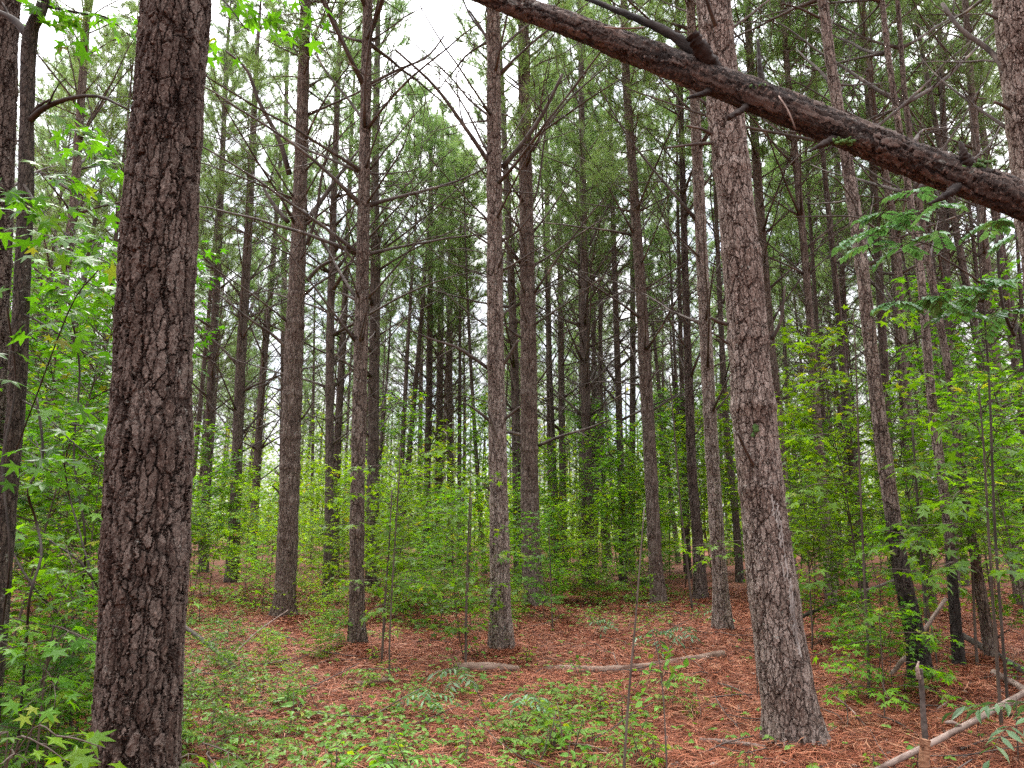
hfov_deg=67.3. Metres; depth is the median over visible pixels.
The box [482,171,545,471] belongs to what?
pine tree
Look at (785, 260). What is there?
pine tree
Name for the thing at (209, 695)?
seedling
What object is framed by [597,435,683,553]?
sapling
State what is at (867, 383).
pine tree
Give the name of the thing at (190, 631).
fallen branch
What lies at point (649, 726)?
seedling
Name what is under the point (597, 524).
pine tree
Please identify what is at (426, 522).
sapling
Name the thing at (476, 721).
seedling
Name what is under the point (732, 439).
sapling
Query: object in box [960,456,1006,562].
sapling
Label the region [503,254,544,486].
pine tree
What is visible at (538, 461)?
sapling
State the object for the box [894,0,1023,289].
pine tree
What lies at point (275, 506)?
sapling
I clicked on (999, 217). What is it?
pine tree
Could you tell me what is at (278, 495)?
sapling
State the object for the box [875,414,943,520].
sapling
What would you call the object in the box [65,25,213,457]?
pine tree
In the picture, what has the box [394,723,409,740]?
seedling
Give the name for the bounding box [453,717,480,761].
seedling
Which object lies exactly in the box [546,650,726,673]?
fallen log
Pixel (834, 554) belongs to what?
sapling
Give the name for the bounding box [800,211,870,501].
pine tree
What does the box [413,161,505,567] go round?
pine tree
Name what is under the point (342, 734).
ground cover
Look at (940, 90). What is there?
pine tree
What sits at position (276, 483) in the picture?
sapling
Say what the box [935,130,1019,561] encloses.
pine tree
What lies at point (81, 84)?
pine tree
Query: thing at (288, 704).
seedling
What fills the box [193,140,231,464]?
pine tree
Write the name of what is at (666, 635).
seedling
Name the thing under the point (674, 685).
seedling
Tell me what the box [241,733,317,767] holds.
seedling
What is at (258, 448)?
pine tree
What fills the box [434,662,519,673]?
fallen log
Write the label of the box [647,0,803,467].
pine tree
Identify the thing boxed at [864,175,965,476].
pine tree
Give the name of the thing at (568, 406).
pine tree
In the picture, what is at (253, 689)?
seedling
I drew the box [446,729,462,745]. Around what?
seedling
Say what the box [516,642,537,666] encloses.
seedling
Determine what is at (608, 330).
pine tree
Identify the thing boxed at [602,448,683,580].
sapling
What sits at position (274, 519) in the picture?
sapling
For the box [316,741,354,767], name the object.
seedling
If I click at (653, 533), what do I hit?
pine tree
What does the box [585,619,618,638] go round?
seedling
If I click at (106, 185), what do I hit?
pine tree
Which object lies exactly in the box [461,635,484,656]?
seedling
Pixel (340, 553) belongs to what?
sapling
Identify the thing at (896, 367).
pine tree
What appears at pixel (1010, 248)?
pine tree
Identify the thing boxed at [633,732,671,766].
seedling
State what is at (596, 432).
sapling
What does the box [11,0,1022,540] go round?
sky
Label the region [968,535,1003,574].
shrub
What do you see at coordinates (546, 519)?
sapling
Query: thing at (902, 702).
seedling
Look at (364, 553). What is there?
sapling
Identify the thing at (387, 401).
pine tree
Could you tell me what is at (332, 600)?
shrub
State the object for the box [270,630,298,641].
stick
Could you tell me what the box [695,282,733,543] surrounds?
pine tree
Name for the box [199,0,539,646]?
pine tree
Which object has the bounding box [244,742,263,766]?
seedling
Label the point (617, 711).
seedling
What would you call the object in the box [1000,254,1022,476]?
pine tree
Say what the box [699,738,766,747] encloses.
stick
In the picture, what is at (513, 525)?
sapling
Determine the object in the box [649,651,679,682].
seedling
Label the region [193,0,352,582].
pine tree
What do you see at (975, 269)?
pine tree
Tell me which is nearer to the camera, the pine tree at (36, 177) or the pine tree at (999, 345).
the pine tree at (36, 177)
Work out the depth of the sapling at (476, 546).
22.15 m
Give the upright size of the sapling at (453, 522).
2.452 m
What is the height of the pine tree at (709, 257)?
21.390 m
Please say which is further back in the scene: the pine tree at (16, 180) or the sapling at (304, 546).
the pine tree at (16, 180)
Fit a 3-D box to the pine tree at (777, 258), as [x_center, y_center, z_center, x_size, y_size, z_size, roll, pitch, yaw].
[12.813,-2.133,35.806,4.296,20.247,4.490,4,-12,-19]
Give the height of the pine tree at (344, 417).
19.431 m
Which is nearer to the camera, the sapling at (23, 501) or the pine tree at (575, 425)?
the sapling at (23, 501)
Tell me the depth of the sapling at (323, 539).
15.00 m
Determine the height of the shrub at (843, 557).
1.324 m
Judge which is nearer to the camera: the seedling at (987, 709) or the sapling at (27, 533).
the seedling at (987, 709)
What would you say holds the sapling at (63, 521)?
on the ground at (677, 583)
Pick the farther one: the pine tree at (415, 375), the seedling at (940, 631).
the pine tree at (415, 375)
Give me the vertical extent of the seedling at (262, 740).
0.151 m
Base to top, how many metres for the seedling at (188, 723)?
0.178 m
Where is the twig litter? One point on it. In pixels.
(759, 719)
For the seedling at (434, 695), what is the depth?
6.25 m
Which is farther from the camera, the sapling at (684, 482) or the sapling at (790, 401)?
the sapling at (790, 401)
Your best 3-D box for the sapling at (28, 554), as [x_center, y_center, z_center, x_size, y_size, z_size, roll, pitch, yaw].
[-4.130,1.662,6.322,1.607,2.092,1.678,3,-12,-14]
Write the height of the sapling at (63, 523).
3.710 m
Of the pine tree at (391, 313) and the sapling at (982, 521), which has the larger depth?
the pine tree at (391, 313)
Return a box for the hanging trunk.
[472,0,1023,221]
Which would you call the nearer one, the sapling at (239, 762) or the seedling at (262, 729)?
the sapling at (239, 762)
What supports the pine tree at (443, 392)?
on the ground at (677, 583)
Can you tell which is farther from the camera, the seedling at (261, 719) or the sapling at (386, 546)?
the sapling at (386, 546)
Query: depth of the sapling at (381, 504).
13.16 m
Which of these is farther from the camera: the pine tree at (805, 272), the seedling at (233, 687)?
the pine tree at (805, 272)
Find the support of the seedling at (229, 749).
on the ground at (677, 583)
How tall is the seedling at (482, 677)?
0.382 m
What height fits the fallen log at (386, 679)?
0.090 m
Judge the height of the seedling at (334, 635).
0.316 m
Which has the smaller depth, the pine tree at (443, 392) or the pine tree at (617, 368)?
the pine tree at (617, 368)
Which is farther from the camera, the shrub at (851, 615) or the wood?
the wood
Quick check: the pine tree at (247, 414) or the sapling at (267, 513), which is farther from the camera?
the pine tree at (247, 414)
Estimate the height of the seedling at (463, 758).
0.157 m
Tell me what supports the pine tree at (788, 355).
on the ground at (677, 583)
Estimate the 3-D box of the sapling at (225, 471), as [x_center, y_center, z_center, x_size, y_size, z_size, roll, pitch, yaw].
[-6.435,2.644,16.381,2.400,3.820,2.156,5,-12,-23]
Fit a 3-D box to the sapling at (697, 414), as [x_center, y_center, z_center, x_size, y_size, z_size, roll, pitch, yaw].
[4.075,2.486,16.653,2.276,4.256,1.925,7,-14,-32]
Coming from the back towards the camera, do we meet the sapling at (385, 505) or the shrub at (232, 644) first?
the sapling at (385, 505)
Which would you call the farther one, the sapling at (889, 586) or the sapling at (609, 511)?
the sapling at (609, 511)
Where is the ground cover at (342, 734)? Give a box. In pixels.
[0,581,1023,767]
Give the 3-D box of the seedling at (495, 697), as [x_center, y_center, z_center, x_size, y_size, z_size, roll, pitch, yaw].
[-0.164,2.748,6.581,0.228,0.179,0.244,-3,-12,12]
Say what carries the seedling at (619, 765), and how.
on the ground at (677, 583)
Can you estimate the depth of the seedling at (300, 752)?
5.17 m
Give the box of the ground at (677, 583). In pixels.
[1,538,1023,767]
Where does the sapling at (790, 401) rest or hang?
on the ground at (677, 583)
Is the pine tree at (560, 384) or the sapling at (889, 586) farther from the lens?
the pine tree at (560, 384)
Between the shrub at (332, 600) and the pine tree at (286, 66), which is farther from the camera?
the pine tree at (286, 66)
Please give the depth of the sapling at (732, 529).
24.41 m
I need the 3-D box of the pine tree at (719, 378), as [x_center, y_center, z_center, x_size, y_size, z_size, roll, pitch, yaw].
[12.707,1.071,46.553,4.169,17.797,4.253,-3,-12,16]
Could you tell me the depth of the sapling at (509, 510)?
19.43 m
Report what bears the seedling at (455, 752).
on the ground at (677, 583)
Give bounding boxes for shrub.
[0,591,187,767]
[0,613,95,767]
[0,636,91,766]
[181,674,230,762]
[184,629,247,693]
[188,609,259,668]
[192,659,285,735]
[242,625,291,665]
[259,659,316,711]
[265,570,334,615]
[291,615,340,657]
[311,583,369,625]
[312,605,352,643]
[335,552,364,576]
[365,557,429,606]
[384,567,454,626]
[430,566,483,611]
[473,548,521,601]
[488,577,534,617]
[512,555,572,602]
[569,551,630,602]
[590,528,667,600]
[618,520,681,572]
[630,541,688,594]
[644,524,690,561]
[662,532,682,559]
[691,507,743,565]
[735,536,816,581]
[813,599,964,696]
[814,591,888,647]
[837,534,848,572]
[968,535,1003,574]
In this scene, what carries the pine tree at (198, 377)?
on the ground at (677, 583)
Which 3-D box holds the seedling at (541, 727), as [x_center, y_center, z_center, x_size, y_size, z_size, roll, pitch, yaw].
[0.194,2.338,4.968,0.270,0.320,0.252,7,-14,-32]
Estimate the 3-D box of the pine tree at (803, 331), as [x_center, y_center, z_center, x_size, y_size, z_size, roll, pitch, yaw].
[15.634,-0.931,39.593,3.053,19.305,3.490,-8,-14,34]
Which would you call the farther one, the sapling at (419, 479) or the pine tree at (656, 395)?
the pine tree at (656, 395)
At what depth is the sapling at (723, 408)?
16.89 m
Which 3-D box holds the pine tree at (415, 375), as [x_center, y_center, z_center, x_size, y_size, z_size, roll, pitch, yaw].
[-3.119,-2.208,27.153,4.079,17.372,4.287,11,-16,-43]
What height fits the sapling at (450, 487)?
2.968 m
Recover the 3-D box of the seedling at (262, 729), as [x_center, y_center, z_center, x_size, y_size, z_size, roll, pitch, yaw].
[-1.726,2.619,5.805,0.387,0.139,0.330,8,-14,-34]
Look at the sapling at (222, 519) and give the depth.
16.68 m
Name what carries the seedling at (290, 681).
on the ground at (677, 583)
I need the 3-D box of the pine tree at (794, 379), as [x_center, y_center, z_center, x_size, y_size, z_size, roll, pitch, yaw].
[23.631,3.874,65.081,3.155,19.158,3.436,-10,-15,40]
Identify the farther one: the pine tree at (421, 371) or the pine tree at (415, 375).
the pine tree at (421, 371)
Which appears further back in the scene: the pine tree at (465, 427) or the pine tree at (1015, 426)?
the pine tree at (1015, 426)
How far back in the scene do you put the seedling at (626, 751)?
5.08 m
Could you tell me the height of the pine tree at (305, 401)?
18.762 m
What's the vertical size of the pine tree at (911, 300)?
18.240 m
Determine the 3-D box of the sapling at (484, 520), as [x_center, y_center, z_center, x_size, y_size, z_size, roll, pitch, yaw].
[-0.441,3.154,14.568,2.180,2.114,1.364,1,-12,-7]
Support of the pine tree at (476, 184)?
on the ground at (677, 583)
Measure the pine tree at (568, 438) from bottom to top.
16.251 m
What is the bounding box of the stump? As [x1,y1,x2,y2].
[918,732,930,767]
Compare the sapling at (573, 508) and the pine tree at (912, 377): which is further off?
the pine tree at (912, 377)
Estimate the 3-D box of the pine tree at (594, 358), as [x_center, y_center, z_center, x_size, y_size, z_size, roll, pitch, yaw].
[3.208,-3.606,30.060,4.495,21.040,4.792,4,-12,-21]
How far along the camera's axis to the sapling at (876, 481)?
19.08 m
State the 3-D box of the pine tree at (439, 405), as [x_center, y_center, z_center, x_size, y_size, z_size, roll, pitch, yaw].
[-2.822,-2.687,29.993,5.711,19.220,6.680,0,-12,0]
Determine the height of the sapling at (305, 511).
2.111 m
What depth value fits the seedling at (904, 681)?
6.62 m
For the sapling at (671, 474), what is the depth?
22.96 m
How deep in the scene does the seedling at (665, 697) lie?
6.63 m
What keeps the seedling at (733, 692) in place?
on the ground at (677, 583)
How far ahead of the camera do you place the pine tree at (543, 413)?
68.21 m
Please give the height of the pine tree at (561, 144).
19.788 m
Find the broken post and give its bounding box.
[915,661,929,763]
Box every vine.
[0,305,16,672]
[13,552,71,762]
[15,398,43,764]
[46,462,93,767]
[49,540,98,589]
[68,298,86,736]
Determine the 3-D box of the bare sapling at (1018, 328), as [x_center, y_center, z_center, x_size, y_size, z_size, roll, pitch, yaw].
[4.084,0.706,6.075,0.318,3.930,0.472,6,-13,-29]
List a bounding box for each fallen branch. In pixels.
[186,626,238,670]
[803,579,893,617]
[875,689,1023,767]
[963,629,1023,674]
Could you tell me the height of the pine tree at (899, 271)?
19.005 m
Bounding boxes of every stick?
[233,610,287,656]
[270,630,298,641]
[399,716,465,728]
[570,743,617,757]
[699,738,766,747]
[717,682,754,699]
[834,696,867,728]
[877,714,915,734]
[888,597,947,676]
[960,736,1019,749]
[990,669,1023,690]
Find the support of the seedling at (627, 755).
on the ground at (677, 583)
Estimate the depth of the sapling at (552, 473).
19.08 m
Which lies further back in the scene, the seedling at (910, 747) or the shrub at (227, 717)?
the shrub at (227, 717)
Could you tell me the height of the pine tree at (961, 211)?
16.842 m
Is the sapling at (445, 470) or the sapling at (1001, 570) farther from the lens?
the sapling at (445, 470)
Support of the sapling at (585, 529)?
on the ground at (677, 583)
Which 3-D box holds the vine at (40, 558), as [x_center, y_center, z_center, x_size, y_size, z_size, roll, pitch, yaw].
[-2.446,1.169,3.854,0.118,2.282,0.368,8,-14,-34]
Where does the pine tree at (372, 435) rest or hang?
on the ground at (677, 583)
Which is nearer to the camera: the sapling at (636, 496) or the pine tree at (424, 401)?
the sapling at (636, 496)
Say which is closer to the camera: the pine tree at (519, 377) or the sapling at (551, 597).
the sapling at (551, 597)
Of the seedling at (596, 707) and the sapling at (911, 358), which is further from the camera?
the sapling at (911, 358)
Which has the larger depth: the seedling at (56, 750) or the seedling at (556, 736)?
the seedling at (556, 736)
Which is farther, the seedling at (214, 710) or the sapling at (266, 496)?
the sapling at (266, 496)
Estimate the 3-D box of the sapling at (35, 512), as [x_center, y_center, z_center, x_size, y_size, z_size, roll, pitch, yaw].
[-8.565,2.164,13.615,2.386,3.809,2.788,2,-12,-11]
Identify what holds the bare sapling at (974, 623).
on the ground at (677, 583)
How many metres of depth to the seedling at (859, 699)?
6.85 m
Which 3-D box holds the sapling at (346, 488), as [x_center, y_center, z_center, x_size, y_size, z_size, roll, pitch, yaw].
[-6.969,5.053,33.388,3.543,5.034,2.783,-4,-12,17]
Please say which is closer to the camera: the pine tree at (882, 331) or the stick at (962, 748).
the stick at (962, 748)
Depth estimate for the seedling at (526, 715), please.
5.51 m
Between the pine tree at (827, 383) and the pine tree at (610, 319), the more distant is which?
the pine tree at (827, 383)
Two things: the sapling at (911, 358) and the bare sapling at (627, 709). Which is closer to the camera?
the bare sapling at (627, 709)
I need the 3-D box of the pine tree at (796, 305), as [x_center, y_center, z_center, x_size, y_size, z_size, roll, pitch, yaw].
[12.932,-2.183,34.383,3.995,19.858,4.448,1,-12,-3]
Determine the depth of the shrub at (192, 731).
5.29 m
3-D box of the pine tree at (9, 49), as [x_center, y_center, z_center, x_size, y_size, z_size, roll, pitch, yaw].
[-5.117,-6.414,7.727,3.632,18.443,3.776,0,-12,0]
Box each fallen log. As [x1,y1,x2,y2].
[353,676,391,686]
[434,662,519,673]
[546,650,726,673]
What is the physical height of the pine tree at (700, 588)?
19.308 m
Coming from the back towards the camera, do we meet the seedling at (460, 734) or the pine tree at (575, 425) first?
the pine tree at (575, 425)
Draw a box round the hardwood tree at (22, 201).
[0,0,334,718]
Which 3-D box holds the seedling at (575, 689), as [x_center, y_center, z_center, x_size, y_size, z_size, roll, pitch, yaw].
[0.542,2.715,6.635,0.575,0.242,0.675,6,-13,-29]
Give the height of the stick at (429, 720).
0.039 m
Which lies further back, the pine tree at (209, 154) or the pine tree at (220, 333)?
the pine tree at (220, 333)
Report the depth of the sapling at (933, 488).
23.06 m
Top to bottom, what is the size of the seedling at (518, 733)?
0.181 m
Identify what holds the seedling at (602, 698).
on the ground at (677, 583)
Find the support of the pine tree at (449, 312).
on the ground at (677, 583)
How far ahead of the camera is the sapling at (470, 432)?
21.59 m
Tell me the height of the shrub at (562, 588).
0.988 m
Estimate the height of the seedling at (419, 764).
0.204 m
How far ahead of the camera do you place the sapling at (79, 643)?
3.57 m
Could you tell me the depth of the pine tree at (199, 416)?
29.88 m
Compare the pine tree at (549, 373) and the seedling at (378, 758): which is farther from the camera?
the pine tree at (549, 373)
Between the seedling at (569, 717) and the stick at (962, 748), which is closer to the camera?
the stick at (962, 748)
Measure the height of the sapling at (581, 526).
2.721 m
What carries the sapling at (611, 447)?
on the ground at (677, 583)
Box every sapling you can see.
[0,206,229,685]
[0,248,116,675]
[0,407,204,753]
[0,535,98,767]
[0,625,96,767]
[0,724,126,767]
[5,463,97,681]
[9,253,108,532]
[9,263,111,673]
[10,342,109,648]
[10,479,101,713]
[12,414,91,582]
[13,399,106,618]
[15,381,98,558]
[15,416,99,585]
[17,384,101,616]
[21,384,51,503]
[179,742,261,767]
[189,468,273,592]
[189,488,223,595]
[189,500,247,624]
[191,419,263,595]
[191,459,249,575]
[192,454,245,545]
[194,458,247,542]
[199,474,267,537]
[203,466,274,565]
[210,476,278,603]
[220,518,302,612]
[222,462,321,586]
[237,533,274,583]
[243,462,279,559]
[246,463,278,543]
[248,446,321,533]
[258,502,322,572]
[261,490,278,570]
[264,491,277,541]
[266,474,308,532]
[269,408,349,556]
[296,515,346,603]
[297,448,380,603]
[298,462,349,573]
[298,480,324,544]
[299,451,341,555]
[299,486,347,567]
[302,475,364,581]
[307,463,428,600]
[318,483,364,570]
[321,448,493,673]
[323,471,383,544]
[334,515,384,581]
[337,389,441,572]
[337,477,440,618]
[340,451,366,542]
[345,479,444,583]
[362,479,433,635]
[364,462,442,580]
[364,469,414,561]
[364,471,533,662]
[368,511,449,612]
[374,482,399,662]
[380,441,466,611]
[380,505,403,579]
[386,532,465,627]
[389,488,511,659]
[390,417,475,559]
[396,485,458,569]
[401,481,489,625]
[402,498,486,591]
[412,385,512,580]
[412,467,465,548]
[415,480,455,548]
[434,494,521,594]
[435,471,489,571]
[439,476,474,570]
[448,482,521,587]
[455,523,488,580]
[459,498,482,612]
[474,453,512,531]
[477,486,551,569]
[485,445,520,595]
[487,466,513,566]
[488,425,557,544]
[508,437,575,538]
[509,477,583,595]
[509,480,549,536]
[510,504,571,616]
[511,531,601,630]
[538,432,578,508]
[540,480,596,579]
[540,500,594,591]
[542,426,614,586]
[544,503,612,581]
[552,484,606,581]
[557,529,615,605]
[559,411,639,571]
[562,392,643,577]
[568,479,611,542]
[571,474,646,591]
[574,415,687,595]
[595,447,646,557]
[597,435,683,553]
[598,523,655,614]
[599,449,690,581]
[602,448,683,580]
[609,382,681,571]
[609,517,646,560]
[623,508,665,767]
[626,410,706,577]
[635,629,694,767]
[638,413,736,587]
[653,381,739,574]
[659,375,693,612]
[660,408,739,538]
[675,369,739,517]
[675,540,757,693]
[688,509,743,567]
[699,384,829,517]
[722,501,743,554]
[723,492,743,557]
[726,395,879,652]
[737,367,857,561]
[771,305,938,649]
[779,308,990,698]
[783,422,864,600]
[785,410,841,582]
[789,478,887,626]
[792,531,890,644]
[794,403,900,585]
[794,416,911,594]
[812,602,985,715]
[815,476,924,618]
[825,515,957,678]
[831,187,1023,720]
[836,373,1020,664]
[837,499,886,569]
[839,370,885,629]
[843,466,883,566]
[854,362,1023,728]
[864,458,932,545]
[874,489,986,627]
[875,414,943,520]
[877,375,1022,546]
[885,324,1023,652]
[891,250,1023,518]
[906,426,961,659]
[915,504,968,581]
[919,455,944,536]
[923,361,1023,611]
[945,455,1023,627]
[956,398,1022,561]
[956,471,1023,604]
[957,376,1023,590]
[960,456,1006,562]
[964,234,1023,369]
[968,497,997,664]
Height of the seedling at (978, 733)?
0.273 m
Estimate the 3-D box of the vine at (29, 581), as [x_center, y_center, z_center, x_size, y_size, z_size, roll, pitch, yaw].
[-2.975,1.583,4.678,0.783,1.787,0.278,0,-12,0]
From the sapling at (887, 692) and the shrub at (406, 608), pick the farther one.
the shrub at (406, 608)
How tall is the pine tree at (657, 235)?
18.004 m
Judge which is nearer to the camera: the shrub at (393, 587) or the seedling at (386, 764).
the seedling at (386, 764)
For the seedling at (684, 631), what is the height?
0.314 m
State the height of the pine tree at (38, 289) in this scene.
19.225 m
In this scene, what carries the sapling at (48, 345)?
on the ground at (677, 583)
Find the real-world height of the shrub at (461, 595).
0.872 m
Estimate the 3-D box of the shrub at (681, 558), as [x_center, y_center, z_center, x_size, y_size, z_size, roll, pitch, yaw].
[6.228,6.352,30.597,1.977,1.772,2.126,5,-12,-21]
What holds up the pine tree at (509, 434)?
on the ground at (677, 583)
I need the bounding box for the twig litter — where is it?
[3,590,1023,767]
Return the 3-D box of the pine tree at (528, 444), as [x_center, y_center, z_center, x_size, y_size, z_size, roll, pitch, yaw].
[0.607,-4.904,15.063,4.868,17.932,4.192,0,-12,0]
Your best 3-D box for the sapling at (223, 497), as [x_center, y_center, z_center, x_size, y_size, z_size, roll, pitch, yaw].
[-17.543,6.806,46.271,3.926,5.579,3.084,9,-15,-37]
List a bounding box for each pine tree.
[0,0,76,460]
[9,147,50,383]
[9,223,48,354]
[10,200,57,399]
[11,57,109,542]
[12,47,118,568]
[12,113,94,446]
[13,0,218,594]
[21,21,134,574]
[28,194,78,377]
[42,199,100,481]
[44,0,139,586]
[61,141,122,431]
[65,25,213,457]
[85,324,111,415]
[86,234,118,388]
[89,0,211,767]
[98,0,290,571]
[191,47,268,518]
[191,310,233,538]
[192,332,227,536]
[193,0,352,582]
[193,135,350,560]
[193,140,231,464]
[193,197,212,436]
[193,200,259,531]
[193,239,248,488]
[195,171,213,284]
[197,0,437,617]
[198,40,337,478]
[199,0,509,598]
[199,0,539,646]
[205,0,486,587]
[213,243,279,494]
[216,235,276,487]
[216,329,254,492]
[217,333,259,501]
[241,301,277,538]
[242,354,276,509]
[262,154,342,481]
[298,329,324,530]
[300,215,351,548]
[300,349,324,532]
[302,25,415,571]
[303,234,367,536]
[310,236,385,547]
[334,338,353,495]
[339,74,475,575]
[341,263,398,541]
[342,260,393,476]
[343,96,473,531]
[345,241,406,498]
[365,177,424,500]
[367,349,395,479]
[369,105,507,558]
[379,0,648,650]
[379,247,472,551]
[380,94,506,565]
[380,123,510,562]
[387,318,424,500]
[391,0,652,588]
[397,188,482,519]
[409,333,444,535]
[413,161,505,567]
[420,0,648,606]
[424,292,474,487]
[426,146,511,573]
[431,243,488,557]
[443,0,697,588]
[466,50,636,565]
[467,332,488,539]
[481,230,540,493]
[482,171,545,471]
[502,66,607,581]
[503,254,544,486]
[504,44,579,560]
[504,296,538,513]
[505,0,722,603]
[505,285,545,485]
[505,311,545,486]
[505,371,511,506]
[507,279,557,483]
[517,0,727,582]
[533,0,632,575]
[537,363,557,534]
[540,322,577,490]
[541,53,657,565]
[541,102,654,572]
[545,137,653,562]
[553,257,621,484]
[553,300,604,549]
[554,366,578,538]
[563,80,700,570]
[563,176,640,559]
[564,338,578,538]
[586,0,785,630]
[590,305,636,550]
[595,1,730,578]
[596,0,778,600]
[605,0,1007,667]
[607,162,700,563]
[622,0,901,602]
[622,91,730,571]
[622,281,671,470]
[626,184,699,540]
[638,206,700,553]
[639,345,674,533]
[645,0,886,604]
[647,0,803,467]
[650,0,832,750]
[650,333,673,538]
[666,24,814,582]
[669,349,701,435]
[682,227,728,554]
[687,147,787,470]
[692,264,729,503]
[692,323,718,548]
[693,121,786,476]
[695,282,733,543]
[696,0,1009,682]
[730,274,784,423]
[736,0,995,661]
[736,1,877,479]
[752,140,807,559]
[753,149,827,487]
[754,0,925,597]
[762,22,861,590]
[763,136,843,558]
[767,234,809,538]
[768,167,870,565]
[769,240,798,496]
[772,0,972,582]
[772,0,992,608]
[772,281,800,438]
[777,21,936,574]
[780,197,834,493]
[780,330,805,540]
[783,83,891,481]
[787,144,879,470]
[788,236,860,558]
[791,327,839,441]
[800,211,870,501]
[806,88,937,576]
[817,0,1023,597]
[819,10,977,580]
[821,245,874,557]
[826,301,867,488]
[832,197,899,555]
[850,325,879,521]
[853,57,969,485]
[855,0,1023,606]
[855,182,926,471]
[856,0,1021,585]
[856,221,927,488]
[857,163,938,565]
[857,286,901,495]
[859,0,1023,558]
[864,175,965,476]
[866,53,1004,481]
[869,239,935,557]
[873,254,929,473]
[877,123,978,462]
[879,0,1023,445]
[883,194,973,484]
[888,283,941,477]
[889,0,1023,461]
[893,42,1023,578]
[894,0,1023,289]
[902,221,975,493]
[917,226,976,467]
[930,221,972,543]
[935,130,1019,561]
[953,344,974,487]
[957,237,1018,472]
[964,84,1023,478]
[966,268,1023,480]
[972,234,1022,470]
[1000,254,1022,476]
[1001,284,1023,369]
[1006,365,1020,477]
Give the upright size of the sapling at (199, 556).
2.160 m
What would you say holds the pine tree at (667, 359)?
on the ground at (677, 583)
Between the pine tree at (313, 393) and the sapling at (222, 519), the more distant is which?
the pine tree at (313, 393)
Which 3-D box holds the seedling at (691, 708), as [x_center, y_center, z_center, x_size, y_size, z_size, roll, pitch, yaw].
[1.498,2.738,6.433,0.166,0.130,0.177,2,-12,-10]
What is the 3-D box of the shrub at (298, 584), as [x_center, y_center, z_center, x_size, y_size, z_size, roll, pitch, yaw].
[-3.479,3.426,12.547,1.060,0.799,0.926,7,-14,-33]
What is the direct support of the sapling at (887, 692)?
on the ground at (677, 583)
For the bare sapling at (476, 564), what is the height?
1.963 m
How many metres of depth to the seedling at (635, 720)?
4.98 m
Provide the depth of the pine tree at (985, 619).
9.17 m
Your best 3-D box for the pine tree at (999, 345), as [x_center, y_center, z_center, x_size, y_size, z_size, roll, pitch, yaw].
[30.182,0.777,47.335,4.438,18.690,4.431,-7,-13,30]
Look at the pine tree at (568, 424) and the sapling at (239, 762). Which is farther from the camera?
the pine tree at (568, 424)
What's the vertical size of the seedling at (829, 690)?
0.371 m
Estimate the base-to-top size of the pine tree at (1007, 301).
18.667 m
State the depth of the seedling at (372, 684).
7.56 m
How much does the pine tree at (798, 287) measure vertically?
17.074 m
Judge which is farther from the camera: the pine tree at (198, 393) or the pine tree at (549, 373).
the pine tree at (198, 393)
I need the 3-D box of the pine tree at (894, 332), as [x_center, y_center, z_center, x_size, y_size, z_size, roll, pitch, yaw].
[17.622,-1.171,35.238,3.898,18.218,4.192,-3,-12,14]
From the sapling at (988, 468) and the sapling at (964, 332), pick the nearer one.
the sapling at (964, 332)
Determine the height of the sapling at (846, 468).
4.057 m
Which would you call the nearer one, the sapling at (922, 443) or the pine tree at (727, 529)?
the sapling at (922, 443)
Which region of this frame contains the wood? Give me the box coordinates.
[27,330,1023,550]
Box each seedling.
[0,723,90,750]
[38,739,72,767]
[182,714,199,729]
[182,733,270,757]
[183,668,211,711]
[183,681,227,704]
[201,692,224,733]
[205,672,237,703]
[205,704,233,724]
[214,719,233,752]
[222,740,240,756]
[228,665,252,698]
[232,729,256,751]
[236,655,256,683]
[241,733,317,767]
[244,708,275,736]
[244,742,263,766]
[244,747,264,762]
[249,717,293,729]
[251,737,311,750]
[252,680,269,695]
[256,719,307,736]
[273,687,313,733]
[282,668,299,693]
[288,743,313,759]
[299,677,327,716]
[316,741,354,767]
[323,634,342,660]
[332,736,454,767]
[338,659,407,684]
[345,685,373,714]
[359,730,403,767]
[362,673,379,687]
[364,743,462,767]
[366,646,380,660]
[367,630,402,640]
[384,722,429,765]
[389,686,413,714]
[391,627,403,634]
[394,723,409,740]
[396,686,461,725]
[398,725,419,747]
[421,664,482,706]
[444,656,460,674]
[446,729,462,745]
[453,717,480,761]
[453,743,470,761]
[454,746,474,767]
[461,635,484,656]
[465,674,500,719]
[467,710,486,732]
[479,695,503,710]
[480,716,495,731]
[487,710,563,732]
[491,693,558,723]
[492,725,568,756]
[497,759,515,767]
[510,743,544,767]
[512,705,540,737]
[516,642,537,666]
[522,697,559,725]
[523,647,532,661]
[523,722,566,765]
[525,706,575,763]
[529,686,598,706]
[536,696,578,755]
[537,713,569,753]
[544,716,568,743]
[557,740,587,767]
[558,713,578,733]
[559,699,579,718]
[559,710,604,766]
[559,727,629,744]
[562,651,590,679]
[570,749,603,767]
[577,706,600,722]
[581,605,601,625]
[581,747,611,767]
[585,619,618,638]
[587,693,612,717]
[592,684,606,704]
[595,755,630,767]
[599,738,667,767]
[602,684,646,734]
[608,698,628,725]
[608,728,628,757]
[614,715,660,767]
[617,735,639,764]
[625,668,646,694]
[628,629,684,659]
[629,709,653,737]
[631,675,706,699]
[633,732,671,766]
[637,614,655,630]
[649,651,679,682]
[653,695,692,709]
[662,626,704,649]
[682,686,708,719]
[682,703,697,715]
[725,687,741,699]
[736,746,757,767]
[826,684,863,730]
[832,660,864,700]
[850,670,898,684]
[862,752,890,767]
[890,692,918,710]
[892,664,918,697]
[903,733,918,767]
[929,626,946,637]
[942,696,1023,767]
[967,719,998,745]
[1005,652,1023,681]
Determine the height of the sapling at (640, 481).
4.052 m

